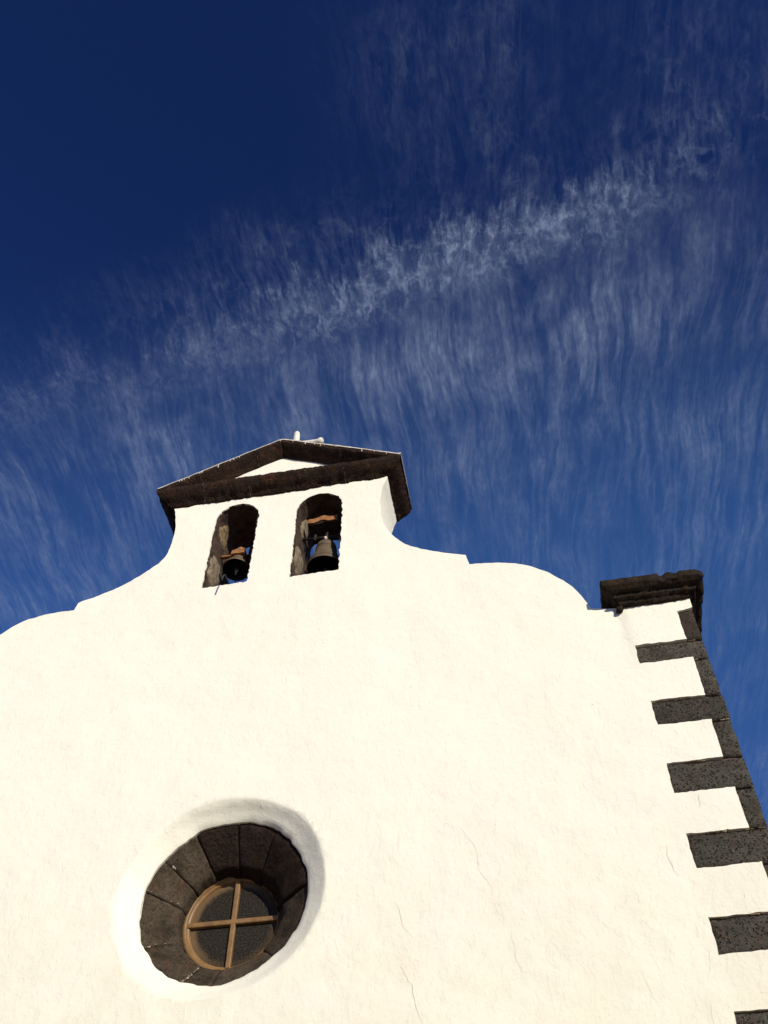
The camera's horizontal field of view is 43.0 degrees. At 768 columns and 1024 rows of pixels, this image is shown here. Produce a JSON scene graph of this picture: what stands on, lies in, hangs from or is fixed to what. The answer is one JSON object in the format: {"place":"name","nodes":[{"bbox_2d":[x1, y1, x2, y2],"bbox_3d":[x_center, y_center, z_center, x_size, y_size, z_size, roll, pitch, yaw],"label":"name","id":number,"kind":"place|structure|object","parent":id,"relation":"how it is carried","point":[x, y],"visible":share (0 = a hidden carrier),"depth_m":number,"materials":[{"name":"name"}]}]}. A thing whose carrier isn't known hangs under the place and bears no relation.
{"place":"outdoors","nodes":[
{"label":"outdoors","id":0,"kind":"place"},
{"bbox_2d":[0,431,767,1023],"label":"church","id":1,"kind":"structure","parent":0,"point":[382,775],"depth_m":9.68,"materials":[{"name":"white plaster"},{"name":"dark volcanic stone"}]},
{"bbox_2d":[182,877,278,969],"bbox_3d":[-1.450,3.970,9.427,1.012,1.012,0.092,-8,-52,6],"label":"window frame","id":2,"kind":"structure","parent":1,"relation":"in","point":[232,922],"depth_m":9.41,"materials":[{"name":"brown wood"}]},
{"bbox_2d":[220,543,253,583],"bbox_3d":[-1.981,0.749,13.079,0.612,1.535,0.728,-8,-59,6],"label":"church bell","id":3,"kind":"object","parent":1,"relation":"attached to","point":[235,566],"visible":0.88,"depth_m":13.35,"materials":[{"name":"brown metal"}]},
{"bbox_2d":[302,515,341,573],"bbox_3d":[-0.809,0.485,13.237,0.661,0.985,0.490,-8,-52,6],"label":"church bell","id":4,"kind":"object","parent":1,"relation":"attached to","point":[325,531],"visible":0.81,"depth_m":13.24,"materials":[{"name":"grey metal"}]},
{"bbox_2d":[0,0,767,828],"label":"sky","id":5,"kind":"structure","parent":0,"point":[516,251],"materials":[{"name":"blue"}]}
]}

